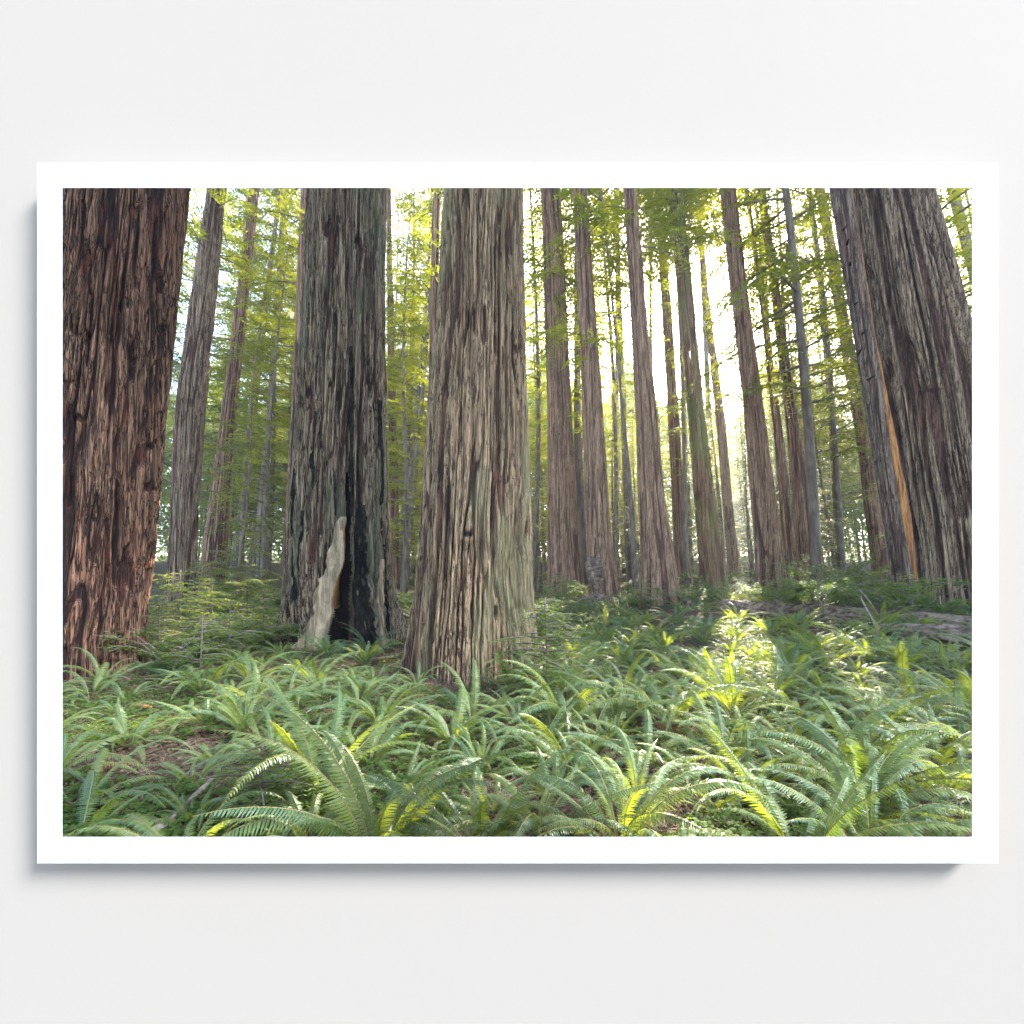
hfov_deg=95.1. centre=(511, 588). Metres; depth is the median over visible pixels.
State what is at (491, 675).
sword fern
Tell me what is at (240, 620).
leafy bush
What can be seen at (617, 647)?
sword fern
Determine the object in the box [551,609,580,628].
sword fern
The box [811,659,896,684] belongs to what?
sword fern
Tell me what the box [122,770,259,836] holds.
sword fern
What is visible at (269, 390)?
slender tree
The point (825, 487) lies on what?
conifer tree
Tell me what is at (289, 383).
conifer tree
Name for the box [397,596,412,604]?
undergrowth bush
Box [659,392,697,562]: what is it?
conifer tree
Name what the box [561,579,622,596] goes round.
undergrowth bush
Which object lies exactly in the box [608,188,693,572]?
conifer tree
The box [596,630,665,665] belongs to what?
sword fern
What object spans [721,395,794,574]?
conifer tree
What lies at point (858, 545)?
conifer tree
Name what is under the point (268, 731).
sword fern
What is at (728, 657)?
sword fern
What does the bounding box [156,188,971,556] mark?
sky
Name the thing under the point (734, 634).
sword fern
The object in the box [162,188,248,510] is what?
conifer tree
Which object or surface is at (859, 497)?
conifer tree
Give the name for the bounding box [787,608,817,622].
sword fern
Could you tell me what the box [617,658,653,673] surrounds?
sword fern
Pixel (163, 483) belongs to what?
conifer tree
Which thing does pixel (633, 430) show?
conifer tree
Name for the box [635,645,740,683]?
sword fern
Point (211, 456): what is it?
conifer tree
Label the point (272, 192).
conifer tree
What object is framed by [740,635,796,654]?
sword fern
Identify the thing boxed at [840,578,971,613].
leafy shrub
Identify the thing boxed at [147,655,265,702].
sword fern
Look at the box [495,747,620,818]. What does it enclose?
sword fern
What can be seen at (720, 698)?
sword fern
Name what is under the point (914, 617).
sword fern
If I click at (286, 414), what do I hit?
conifer tree
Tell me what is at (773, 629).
sword fern
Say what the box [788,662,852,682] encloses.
sword fern
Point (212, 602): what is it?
conifer sapling
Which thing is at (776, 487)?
conifer tree
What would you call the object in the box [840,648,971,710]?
sword fern
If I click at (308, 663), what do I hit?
sword fern
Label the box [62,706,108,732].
sword fern
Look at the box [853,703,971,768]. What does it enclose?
sword fern
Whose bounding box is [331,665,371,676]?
sword fern
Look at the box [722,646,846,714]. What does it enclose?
sword fern
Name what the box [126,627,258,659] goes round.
leafy bush
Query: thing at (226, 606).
undergrowth bush
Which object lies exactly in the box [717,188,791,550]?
conifer tree
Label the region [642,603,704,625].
sword fern
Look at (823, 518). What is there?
conifer tree
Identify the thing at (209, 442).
conifer tree
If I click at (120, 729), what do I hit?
sword fern
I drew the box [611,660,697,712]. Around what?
sword fern
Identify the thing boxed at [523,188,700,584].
conifer tree
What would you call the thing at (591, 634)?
sword fern
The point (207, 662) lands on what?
sword fern
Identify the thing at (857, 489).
conifer tree
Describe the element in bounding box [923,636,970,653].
sword fern
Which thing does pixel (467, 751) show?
sword fern
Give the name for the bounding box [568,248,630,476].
conifer tree
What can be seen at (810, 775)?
sword fern
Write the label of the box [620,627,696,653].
sword fern
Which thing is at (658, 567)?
redwood tree
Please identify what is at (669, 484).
conifer tree
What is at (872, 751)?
sword fern
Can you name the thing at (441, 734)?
sword fern
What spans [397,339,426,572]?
conifer tree
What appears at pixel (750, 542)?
conifer tree
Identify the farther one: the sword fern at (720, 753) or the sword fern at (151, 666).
the sword fern at (151, 666)
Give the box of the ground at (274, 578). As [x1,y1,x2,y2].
[62,556,971,836]
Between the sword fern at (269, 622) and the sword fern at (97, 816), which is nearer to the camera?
the sword fern at (97, 816)
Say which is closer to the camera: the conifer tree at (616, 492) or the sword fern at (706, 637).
the sword fern at (706, 637)
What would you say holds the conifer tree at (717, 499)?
on the ground at (274, 578)
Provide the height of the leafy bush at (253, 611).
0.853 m
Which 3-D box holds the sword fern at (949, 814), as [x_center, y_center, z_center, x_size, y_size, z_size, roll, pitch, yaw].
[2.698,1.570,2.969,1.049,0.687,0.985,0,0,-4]
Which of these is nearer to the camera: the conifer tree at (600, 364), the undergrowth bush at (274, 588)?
the undergrowth bush at (274, 588)
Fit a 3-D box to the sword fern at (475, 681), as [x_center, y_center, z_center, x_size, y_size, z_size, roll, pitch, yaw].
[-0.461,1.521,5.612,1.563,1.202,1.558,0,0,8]
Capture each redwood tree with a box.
[62,188,190,682]
[164,188,287,606]
[197,188,296,590]
[224,188,305,596]
[271,188,407,650]
[385,188,422,588]
[392,188,443,408]
[399,188,540,686]
[523,188,620,598]
[526,188,638,610]
[571,188,702,605]
[623,188,720,590]
[637,188,714,584]
[638,188,760,595]
[669,209,741,579]
[685,188,814,597]
[698,188,804,583]
[738,188,825,581]
[829,188,971,615]
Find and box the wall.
[0,0,1023,1023]
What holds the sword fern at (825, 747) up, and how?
on the ground at (274, 578)
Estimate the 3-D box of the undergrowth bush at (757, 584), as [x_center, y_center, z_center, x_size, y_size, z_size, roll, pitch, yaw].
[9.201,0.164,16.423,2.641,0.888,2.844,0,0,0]
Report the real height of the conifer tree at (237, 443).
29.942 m
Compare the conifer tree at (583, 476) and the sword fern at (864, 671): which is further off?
the conifer tree at (583, 476)
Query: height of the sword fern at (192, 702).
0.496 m
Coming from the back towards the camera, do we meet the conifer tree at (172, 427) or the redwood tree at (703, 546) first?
the conifer tree at (172, 427)
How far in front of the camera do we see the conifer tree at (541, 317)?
28.83 m
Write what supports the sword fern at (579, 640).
on the ground at (274, 578)
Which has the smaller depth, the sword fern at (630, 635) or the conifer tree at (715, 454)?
the sword fern at (630, 635)
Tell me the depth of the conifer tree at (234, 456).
33.86 m
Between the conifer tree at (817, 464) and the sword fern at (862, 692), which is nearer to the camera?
the sword fern at (862, 692)
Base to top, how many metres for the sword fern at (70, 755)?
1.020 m
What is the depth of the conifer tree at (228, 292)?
37.83 m
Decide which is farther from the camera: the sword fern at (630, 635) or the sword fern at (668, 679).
the sword fern at (630, 635)
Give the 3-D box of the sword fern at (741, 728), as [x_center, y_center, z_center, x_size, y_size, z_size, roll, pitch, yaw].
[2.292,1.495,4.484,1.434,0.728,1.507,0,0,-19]
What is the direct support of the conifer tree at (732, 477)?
on the ground at (274, 578)
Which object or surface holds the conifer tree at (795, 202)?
on the ground at (274, 578)
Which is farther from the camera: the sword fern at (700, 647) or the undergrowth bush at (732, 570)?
the undergrowth bush at (732, 570)
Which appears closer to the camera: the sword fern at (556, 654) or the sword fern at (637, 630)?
the sword fern at (556, 654)
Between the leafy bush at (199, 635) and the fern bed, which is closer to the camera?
the leafy bush at (199, 635)
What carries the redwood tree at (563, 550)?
on the ground at (274, 578)
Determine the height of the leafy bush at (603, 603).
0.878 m
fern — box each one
[62,647,140,687]
[62,661,153,708]
[62,677,93,709]
[62,688,96,715]
[62,703,192,765]
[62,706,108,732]
[62,730,149,781]
[62,737,174,817]
[62,771,196,836]
[64,790,286,836]
[81,696,158,718]
[98,680,164,702]
[121,741,248,795]
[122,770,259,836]
[127,654,179,673]
[146,664,188,680]
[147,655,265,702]
[149,693,260,734]
[155,695,218,718]
[167,736,268,769]
[175,677,320,746]
[175,681,435,832]
[183,650,302,691]
[184,741,323,831]
[192,693,535,836]
[193,668,267,701]
[194,658,221,666]
[198,658,304,710]
[203,705,328,773]
[206,643,266,664]
[227,773,378,836]
[231,666,344,709]
[235,750,324,779]
[241,650,283,668]
[245,612,277,623]
[249,672,304,694]
[250,712,369,741]
[256,638,301,654]
[258,651,366,689]
[259,618,276,630]
[268,649,310,663]
[268,651,338,670]
[276,658,380,708]
[281,825,307,835]
[284,633,360,658]
[303,682,441,735]
[303,699,430,787]
[310,722,409,758]
[315,667,410,714]
[328,621,400,653]
[328,641,403,665]
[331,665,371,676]
[334,675,397,690]
[349,663,401,683]
[353,740,443,808]
[360,742,576,836]
[378,678,433,699]
[384,687,526,759]
[389,661,445,692]
[393,666,434,677]
[407,657,537,740]
[431,689,488,705]
[431,737,564,836]
[434,722,533,782]
[462,679,567,732]
[468,648,551,698]
[471,663,512,686]
[471,772,663,836]
[474,695,608,762]
[479,689,538,710]
[486,713,666,795]
[492,655,575,705]
[494,660,665,743]
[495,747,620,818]
[499,641,612,697]
[500,705,598,749]
[500,750,765,836]
[506,648,586,691]
[519,682,573,712]
[526,638,624,676]
[536,617,571,632]
[543,678,674,751]
[544,674,592,698]
[545,671,714,731]
[549,633,597,646]
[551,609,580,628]
[552,640,628,660]
[553,637,606,656]
[553,692,663,760]
[555,723,755,836]
[556,661,681,733]
[556,709,742,780]
[559,617,611,643]
[559,691,611,719]
[562,657,614,690]
[565,620,597,630]
[570,677,764,751]
[571,625,630,646]
[574,651,681,698]
[577,660,634,680]
[581,624,633,643]
[582,606,626,626]
[585,634,652,658]
[586,658,613,668]
[592,618,629,635]
[595,818,696,836]
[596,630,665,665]
[601,626,665,651]
[602,615,647,631]
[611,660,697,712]
[614,626,662,645]
[615,611,659,627]
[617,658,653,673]
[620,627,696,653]
[623,625,650,636]
[627,610,664,625]
[632,649,656,660]
[632,662,687,690]
[632,743,783,794]
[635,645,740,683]
[637,624,672,639]
[638,615,673,636]
[638,673,725,698]
[640,643,681,667]
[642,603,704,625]
[642,690,845,784]
[652,659,697,677]
[652,705,820,762]
[654,647,814,722]
[656,645,797,692]
[666,753,787,817]
[667,628,694,641]
[667,718,971,836]
[668,615,706,629]
[669,644,735,668]
[671,627,732,643]
[673,614,738,631]
[673,622,719,638]
[673,645,708,659]
[677,722,835,823]
[682,643,716,655]
[698,645,784,684]
[699,696,966,836]
[705,632,752,651]
[706,621,771,644]
[707,666,811,700]
[710,602,771,624]
[714,696,971,836]
[715,650,752,665]
[717,618,758,635]
[718,725,971,836]
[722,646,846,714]
[723,741,971,836]
[729,634,771,660]
[732,713,836,746]
[735,640,832,681]
[737,633,837,669]
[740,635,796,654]
[740,649,869,695]
[743,613,777,623]
[743,682,866,725]
[747,616,775,628]
[748,613,803,637]
[751,633,798,646]
[754,735,885,771]
[759,602,839,641]
[764,633,850,660]
[767,661,887,700]
[768,692,954,769]
[770,622,873,681]
[770,628,818,641]
[771,608,821,628]
[784,630,828,641]
[786,625,851,648]
[786,694,971,745]
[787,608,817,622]
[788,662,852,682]
[802,684,971,722]
[810,619,836,628]
[811,615,906,656]
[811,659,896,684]
[819,670,922,706]
[825,702,971,810]
[827,618,870,628]
[830,624,864,635]
[830,632,920,663]
[830,655,877,670]
[835,672,901,690]
[835,674,900,698]
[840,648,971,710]
[840,681,971,754]
[843,599,925,623]
[843,693,970,746]
[845,617,913,639]
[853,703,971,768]
[855,630,971,672]
[858,639,936,661]
[861,665,971,724]
[865,661,956,690]
[867,625,920,661]
[872,783,971,836]
[878,607,959,624]
[880,819,923,836]
[883,636,963,662]
[890,690,971,747]
[892,628,945,640]
[903,640,971,671]
[908,663,971,707]
[915,639,971,677]
[917,651,961,666]
[918,637,971,662]
[919,633,971,670]
[920,608,969,615]
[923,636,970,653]
[935,662,971,684]
[941,602,971,615]
[946,631,971,651]
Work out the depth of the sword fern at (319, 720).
5.11 m
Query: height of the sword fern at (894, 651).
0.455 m
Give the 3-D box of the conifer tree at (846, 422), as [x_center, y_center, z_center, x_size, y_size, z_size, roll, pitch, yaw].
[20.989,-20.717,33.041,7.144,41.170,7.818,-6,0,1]
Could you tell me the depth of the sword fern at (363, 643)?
10.69 m
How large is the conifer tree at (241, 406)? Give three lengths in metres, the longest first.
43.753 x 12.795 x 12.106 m
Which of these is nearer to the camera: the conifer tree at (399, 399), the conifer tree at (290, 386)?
the conifer tree at (290, 386)
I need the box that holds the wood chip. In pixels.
[130,703,152,708]
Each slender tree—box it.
[217,209,296,583]
[232,188,297,583]
[388,199,440,592]
[563,188,668,594]
[748,189,791,590]
[792,188,890,581]
[944,188,971,302]
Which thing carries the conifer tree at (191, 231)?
on the ground at (274, 578)
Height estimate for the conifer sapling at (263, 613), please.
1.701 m
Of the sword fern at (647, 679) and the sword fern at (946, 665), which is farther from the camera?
the sword fern at (946, 665)
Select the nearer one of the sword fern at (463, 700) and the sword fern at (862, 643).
the sword fern at (463, 700)
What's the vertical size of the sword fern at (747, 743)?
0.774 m
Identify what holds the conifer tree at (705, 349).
on the ground at (274, 578)
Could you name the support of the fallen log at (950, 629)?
on the ground at (274, 578)
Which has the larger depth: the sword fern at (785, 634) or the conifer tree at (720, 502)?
the conifer tree at (720, 502)
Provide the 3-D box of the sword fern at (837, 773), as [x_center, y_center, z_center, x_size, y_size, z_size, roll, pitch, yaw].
[2.096,1.498,2.743,1.700,0.993,1.518,0,0,-44]
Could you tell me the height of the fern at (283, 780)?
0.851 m
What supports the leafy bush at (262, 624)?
on the ground at (274, 578)
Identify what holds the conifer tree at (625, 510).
on the ground at (274, 578)
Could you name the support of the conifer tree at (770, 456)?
on the ground at (274, 578)
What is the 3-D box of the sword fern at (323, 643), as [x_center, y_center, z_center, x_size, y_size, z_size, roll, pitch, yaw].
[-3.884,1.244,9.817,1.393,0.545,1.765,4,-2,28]
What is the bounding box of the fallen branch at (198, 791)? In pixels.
[142,773,216,836]
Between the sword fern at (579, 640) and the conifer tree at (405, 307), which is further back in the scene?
the conifer tree at (405, 307)
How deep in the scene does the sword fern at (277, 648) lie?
10.11 m
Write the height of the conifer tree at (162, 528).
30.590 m
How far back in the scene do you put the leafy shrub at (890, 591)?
12.26 m
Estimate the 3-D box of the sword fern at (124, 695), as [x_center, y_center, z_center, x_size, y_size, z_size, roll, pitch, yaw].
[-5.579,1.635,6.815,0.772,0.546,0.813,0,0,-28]
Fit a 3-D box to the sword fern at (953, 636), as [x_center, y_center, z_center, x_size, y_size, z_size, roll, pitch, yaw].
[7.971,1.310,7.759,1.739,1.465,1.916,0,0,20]
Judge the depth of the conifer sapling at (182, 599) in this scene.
10.45 m
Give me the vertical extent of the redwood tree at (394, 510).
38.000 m
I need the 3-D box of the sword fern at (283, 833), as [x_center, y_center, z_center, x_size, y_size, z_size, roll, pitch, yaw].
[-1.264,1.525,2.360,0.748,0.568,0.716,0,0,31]
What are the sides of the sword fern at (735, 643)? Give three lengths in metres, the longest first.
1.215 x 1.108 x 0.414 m
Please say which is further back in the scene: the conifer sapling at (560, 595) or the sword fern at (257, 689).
the conifer sapling at (560, 595)
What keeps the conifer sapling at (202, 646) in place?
on the ground at (274, 578)
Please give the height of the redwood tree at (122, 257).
15.500 m
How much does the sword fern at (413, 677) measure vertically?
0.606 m
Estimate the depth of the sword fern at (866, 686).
6.97 m
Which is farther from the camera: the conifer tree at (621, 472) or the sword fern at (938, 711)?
the conifer tree at (621, 472)
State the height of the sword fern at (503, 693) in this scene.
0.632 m
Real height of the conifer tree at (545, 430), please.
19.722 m
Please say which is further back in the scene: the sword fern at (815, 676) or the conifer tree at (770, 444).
the conifer tree at (770, 444)
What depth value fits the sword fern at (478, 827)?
2.69 m
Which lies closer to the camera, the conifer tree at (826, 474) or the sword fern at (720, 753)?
the sword fern at (720, 753)
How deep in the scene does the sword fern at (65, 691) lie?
6.07 m
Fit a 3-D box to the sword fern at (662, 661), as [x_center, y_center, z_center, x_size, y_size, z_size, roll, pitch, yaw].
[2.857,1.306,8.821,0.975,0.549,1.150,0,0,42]
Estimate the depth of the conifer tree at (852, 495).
34.39 m
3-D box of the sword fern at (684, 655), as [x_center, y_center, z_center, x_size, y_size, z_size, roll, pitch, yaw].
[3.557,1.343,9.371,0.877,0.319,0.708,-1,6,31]
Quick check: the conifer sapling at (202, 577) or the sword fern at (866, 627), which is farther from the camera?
the conifer sapling at (202, 577)
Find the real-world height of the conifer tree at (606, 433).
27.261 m
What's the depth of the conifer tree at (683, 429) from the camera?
26.73 m
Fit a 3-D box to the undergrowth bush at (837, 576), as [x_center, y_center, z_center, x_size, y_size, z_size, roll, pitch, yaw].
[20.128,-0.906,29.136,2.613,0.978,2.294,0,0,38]
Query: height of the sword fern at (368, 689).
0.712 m
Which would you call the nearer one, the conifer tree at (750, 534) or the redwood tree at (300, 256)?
the redwood tree at (300, 256)
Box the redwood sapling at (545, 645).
[487,597,608,699]
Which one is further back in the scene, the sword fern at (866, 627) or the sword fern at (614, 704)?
the sword fern at (866, 627)
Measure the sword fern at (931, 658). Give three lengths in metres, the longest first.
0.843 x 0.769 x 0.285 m
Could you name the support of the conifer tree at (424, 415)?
on the ground at (274, 578)
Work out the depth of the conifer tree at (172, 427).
63.64 m
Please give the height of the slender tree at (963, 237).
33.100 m
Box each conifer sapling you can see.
[140,600,195,662]
[149,569,238,639]
[151,559,238,613]
[163,614,239,680]
[167,578,251,628]
[188,600,274,658]
[198,564,277,619]
[213,553,271,601]
[226,589,293,648]
[539,572,594,618]
[626,575,658,609]
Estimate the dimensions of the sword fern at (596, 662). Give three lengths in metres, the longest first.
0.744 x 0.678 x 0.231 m
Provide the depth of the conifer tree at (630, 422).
100.81 m
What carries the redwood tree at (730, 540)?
on the ground at (274, 578)
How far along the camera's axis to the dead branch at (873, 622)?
10.44 m
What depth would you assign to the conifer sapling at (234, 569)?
16.82 m
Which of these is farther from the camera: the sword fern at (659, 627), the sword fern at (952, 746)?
the sword fern at (659, 627)
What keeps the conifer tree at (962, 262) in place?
on the ground at (274, 578)
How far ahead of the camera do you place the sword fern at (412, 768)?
3.81 m
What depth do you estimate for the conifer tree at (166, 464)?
42.81 m
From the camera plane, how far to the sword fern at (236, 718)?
5.11 m
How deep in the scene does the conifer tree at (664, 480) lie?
32.69 m
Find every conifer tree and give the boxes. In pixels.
[156,398,173,559]
[157,257,202,549]
[158,418,172,531]
[158,459,203,538]
[159,379,176,517]
[160,422,205,552]
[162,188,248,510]
[164,196,209,467]
[165,188,282,495]
[165,189,220,439]
[165,216,286,579]
[168,188,254,419]
[168,332,229,545]
[178,188,300,584]
[182,369,286,613]
[197,418,210,563]
[198,223,297,596]
[198,328,255,550]
[199,228,278,512]
[199,321,286,523]
[199,330,248,528]
[201,188,299,580]
[203,335,244,489]
[205,188,298,582]
[205,289,290,575]
[234,222,297,549]
[253,188,300,472]
[255,311,293,570]
[263,314,292,528]
[264,313,293,473]
[268,472,285,531]
[271,326,388,482]
[385,188,425,527]
[385,188,431,597]
[385,188,433,572]
[385,188,442,575]
[385,256,428,573]
[385,277,421,515]
[386,194,443,503]
[387,324,426,516]
[396,207,537,445]
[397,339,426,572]
[523,188,579,592]
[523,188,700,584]
[523,188,763,337]
[524,233,573,579]
[525,285,546,549]
[526,305,547,570]
[527,188,607,469]
[527,353,547,590]
[528,189,634,593]
[530,363,547,556]
[531,394,547,534]
[532,446,547,577]
[546,404,627,567]
[567,188,644,577]
[568,192,667,576]
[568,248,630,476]
[570,190,641,573]
[583,368,621,554]
[600,343,620,515]
[603,391,639,566]
[607,400,639,563]
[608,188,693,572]
[608,405,639,571]
[610,353,639,592]
[610,396,639,569]
[613,379,671,544]
[618,190,652,366]
[619,415,639,562]
[621,346,669,527]
[627,399,639,533]
[627,401,672,541]
[628,392,698,567]
[629,190,727,584]
[631,431,639,543]
[640,189,698,558]
[641,189,713,536]
[650,311,687,520]
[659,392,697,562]
[662,422,695,553]
[664,410,697,562]
[665,418,697,560]
[667,188,949,594]
[681,401,722,525]
[681,416,696,550]
[687,386,752,568]
[688,403,725,563]
[689,386,737,558]
[697,390,746,564]
[704,386,737,556]
[706,188,775,486]
[708,399,754,567]
[714,409,747,559]
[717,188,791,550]
[718,391,753,561]
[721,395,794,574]
[722,391,778,574]
[727,188,847,528]
[727,382,752,581]
[728,188,872,575]
[730,402,752,552]
[744,380,789,562]
[762,188,851,462]
[762,259,864,574]
[763,188,856,571]
[764,405,783,552]
[767,364,857,568]
[768,344,867,575]
[783,278,861,550]
[798,359,880,576]
[801,338,868,552]
[807,302,863,567]
[813,380,856,565]
[814,344,863,553]
[817,188,971,490]
[818,286,863,520]
[819,330,864,564]
[825,339,864,523]
[840,449,865,561]
[841,188,971,549]
[843,414,886,558]
[844,379,866,563]
[847,296,971,580]
[847,465,889,565]
[936,188,971,311]
[951,196,971,315]
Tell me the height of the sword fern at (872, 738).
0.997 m
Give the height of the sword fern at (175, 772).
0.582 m
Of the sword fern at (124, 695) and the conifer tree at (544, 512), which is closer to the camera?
the sword fern at (124, 695)
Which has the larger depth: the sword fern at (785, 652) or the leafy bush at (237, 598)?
the leafy bush at (237, 598)
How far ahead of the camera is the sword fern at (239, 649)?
9.05 m
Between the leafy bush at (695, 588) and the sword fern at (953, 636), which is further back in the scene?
the leafy bush at (695, 588)
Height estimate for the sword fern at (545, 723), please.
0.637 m
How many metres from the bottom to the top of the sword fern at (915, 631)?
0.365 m
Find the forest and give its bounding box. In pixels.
[155,345,870,562]
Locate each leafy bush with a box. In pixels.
[98,620,244,668]
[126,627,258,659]
[143,613,238,651]
[148,611,227,637]
[149,600,236,616]
[153,614,270,641]
[166,607,233,624]
[180,605,262,626]
[181,613,274,639]
[199,590,280,616]
[204,606,278,629]
[204,611,300,651]
[234,614,336,645]
[535,596,587,619]
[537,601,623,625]
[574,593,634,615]
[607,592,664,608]
[668,579,734,598]
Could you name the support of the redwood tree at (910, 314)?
on the ground at (274, 578)
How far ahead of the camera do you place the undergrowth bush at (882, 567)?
28.44 m
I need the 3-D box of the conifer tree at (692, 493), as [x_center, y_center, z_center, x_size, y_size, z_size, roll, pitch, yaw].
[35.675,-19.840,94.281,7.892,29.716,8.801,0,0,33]
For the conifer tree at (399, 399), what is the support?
on the ground at (274, 578)
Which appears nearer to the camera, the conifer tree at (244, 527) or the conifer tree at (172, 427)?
the conifer tree at (244, 527)
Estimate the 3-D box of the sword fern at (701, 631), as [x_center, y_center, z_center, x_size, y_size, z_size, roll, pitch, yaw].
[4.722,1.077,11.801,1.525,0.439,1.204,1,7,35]
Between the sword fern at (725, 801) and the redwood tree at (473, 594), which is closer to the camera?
the sword fern at (725, 801)
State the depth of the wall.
1.05 m
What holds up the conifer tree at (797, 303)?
on the ground at (274, 578)
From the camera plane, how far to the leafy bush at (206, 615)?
11.62 m
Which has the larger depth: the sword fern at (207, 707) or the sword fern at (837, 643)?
the sword fern at (837, 643)
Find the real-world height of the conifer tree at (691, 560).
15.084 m
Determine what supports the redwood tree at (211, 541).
on the ground at (274, 578)
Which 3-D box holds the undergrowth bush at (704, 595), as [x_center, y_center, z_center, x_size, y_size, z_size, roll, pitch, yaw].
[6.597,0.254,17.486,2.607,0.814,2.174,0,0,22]
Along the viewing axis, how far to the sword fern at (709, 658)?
6.75 m
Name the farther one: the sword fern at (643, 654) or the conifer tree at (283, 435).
the conifer tree at (283, 435)
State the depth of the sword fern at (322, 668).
7.22 m
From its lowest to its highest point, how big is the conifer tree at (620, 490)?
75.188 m
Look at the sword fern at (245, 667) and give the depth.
7.62 m
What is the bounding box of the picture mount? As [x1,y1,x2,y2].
[37,163,997,862]
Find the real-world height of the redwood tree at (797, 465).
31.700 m
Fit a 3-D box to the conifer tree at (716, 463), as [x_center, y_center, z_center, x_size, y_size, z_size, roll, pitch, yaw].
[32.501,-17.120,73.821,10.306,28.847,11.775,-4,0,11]
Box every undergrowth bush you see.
[184,577,271,598]
[198,584,258,598]
[198,589,276,614]
[224,586,281,598]
[246,585,281,613]
[397,592,412,604]
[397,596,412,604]
[398,591,413,605]
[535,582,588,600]
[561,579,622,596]
[585,582,637,596]
[635,569,702,588]
[653,584,726,605]
[700,577,753,587]
[726,563,754,578]
[727,568,753,580]
[727,571,748,583]
[733,581,803,601]
[823,566,858,579]
[829,569,879,580]
[832,566,889,578]
[833,581,893,604]
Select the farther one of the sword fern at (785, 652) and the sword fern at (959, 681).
the sword fern at (785, 652)
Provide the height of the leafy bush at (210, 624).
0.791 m
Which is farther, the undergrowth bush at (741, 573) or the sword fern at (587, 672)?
the undergrowth bush at (741, 573)
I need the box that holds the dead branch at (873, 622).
[860,597,878,639]
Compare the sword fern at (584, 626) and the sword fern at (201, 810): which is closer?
the sword fern at (201, 810)
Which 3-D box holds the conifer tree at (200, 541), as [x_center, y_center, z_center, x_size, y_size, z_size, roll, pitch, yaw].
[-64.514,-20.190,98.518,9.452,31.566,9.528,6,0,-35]
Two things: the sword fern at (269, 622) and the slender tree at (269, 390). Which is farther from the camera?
the slender tree at (269, 390)
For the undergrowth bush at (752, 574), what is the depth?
29.03 m
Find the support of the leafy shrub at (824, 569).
on the ground at (274, 578)
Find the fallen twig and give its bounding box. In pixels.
[305,696,330,712]
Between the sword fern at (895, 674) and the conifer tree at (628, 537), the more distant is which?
the conifer tree at (628, 537)
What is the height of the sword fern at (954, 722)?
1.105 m
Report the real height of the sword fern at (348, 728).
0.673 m
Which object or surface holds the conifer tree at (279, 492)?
on the ground at (274, 578)
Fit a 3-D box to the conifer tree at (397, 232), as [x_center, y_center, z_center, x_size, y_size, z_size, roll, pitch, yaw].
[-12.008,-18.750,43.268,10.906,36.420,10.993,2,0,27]
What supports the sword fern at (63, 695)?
on the ground at (274, 578)
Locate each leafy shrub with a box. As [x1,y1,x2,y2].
[740,566,919,606]
[760,553,899,601]
[795,576,959,607]
[796,554,893,598]
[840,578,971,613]
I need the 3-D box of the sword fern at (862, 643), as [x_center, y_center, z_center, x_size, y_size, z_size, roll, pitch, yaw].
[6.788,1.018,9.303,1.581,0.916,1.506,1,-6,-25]
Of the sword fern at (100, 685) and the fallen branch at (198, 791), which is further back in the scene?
the sword fern at (100, 685)
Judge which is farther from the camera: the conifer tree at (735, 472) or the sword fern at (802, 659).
the conifer tree at (735, 472)
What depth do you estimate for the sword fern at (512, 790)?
2.86 m
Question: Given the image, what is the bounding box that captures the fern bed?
[148,579,887,625]
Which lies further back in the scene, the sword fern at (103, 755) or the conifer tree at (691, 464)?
the conifer tree at (691, 464)
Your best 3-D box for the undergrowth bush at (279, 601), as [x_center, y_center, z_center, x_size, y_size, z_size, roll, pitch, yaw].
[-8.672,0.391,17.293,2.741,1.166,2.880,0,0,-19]
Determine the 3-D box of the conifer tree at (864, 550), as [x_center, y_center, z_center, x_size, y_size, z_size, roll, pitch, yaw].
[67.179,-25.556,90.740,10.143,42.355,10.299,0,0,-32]
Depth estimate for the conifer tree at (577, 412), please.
24.82 m
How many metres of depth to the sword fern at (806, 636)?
10.22 m
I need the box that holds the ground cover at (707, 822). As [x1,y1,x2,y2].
[62,615,950,836]
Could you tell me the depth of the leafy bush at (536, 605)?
16.43 m
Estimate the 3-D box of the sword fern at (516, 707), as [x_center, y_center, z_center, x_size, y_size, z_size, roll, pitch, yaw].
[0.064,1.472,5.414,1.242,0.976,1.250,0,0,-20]
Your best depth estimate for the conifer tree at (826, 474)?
41.77 m
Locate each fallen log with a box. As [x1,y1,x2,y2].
[719,589,971,627]
[873,623,971,647]
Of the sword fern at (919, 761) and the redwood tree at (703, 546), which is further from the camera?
the redwood tree at (703, 546)
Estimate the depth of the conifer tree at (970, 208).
31.77 m
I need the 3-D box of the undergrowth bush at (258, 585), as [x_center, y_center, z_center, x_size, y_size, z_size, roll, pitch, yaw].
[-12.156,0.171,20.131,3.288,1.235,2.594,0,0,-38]
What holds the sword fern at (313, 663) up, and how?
on the ground at (274, 578)
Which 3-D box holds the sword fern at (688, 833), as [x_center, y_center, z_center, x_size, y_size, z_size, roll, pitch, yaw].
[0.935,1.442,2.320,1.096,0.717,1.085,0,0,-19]
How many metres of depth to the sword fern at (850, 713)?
4.88 m
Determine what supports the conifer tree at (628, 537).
on the ground at (274, 578)
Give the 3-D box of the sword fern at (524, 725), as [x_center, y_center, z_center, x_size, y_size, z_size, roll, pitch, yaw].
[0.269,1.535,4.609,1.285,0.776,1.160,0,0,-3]
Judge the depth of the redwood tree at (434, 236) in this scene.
21.88 m
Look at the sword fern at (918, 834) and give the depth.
2.57 m
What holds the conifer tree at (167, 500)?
on the ground at (274, 578)
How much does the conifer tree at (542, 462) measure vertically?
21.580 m
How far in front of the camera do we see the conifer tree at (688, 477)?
38.27 m
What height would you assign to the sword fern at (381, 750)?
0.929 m

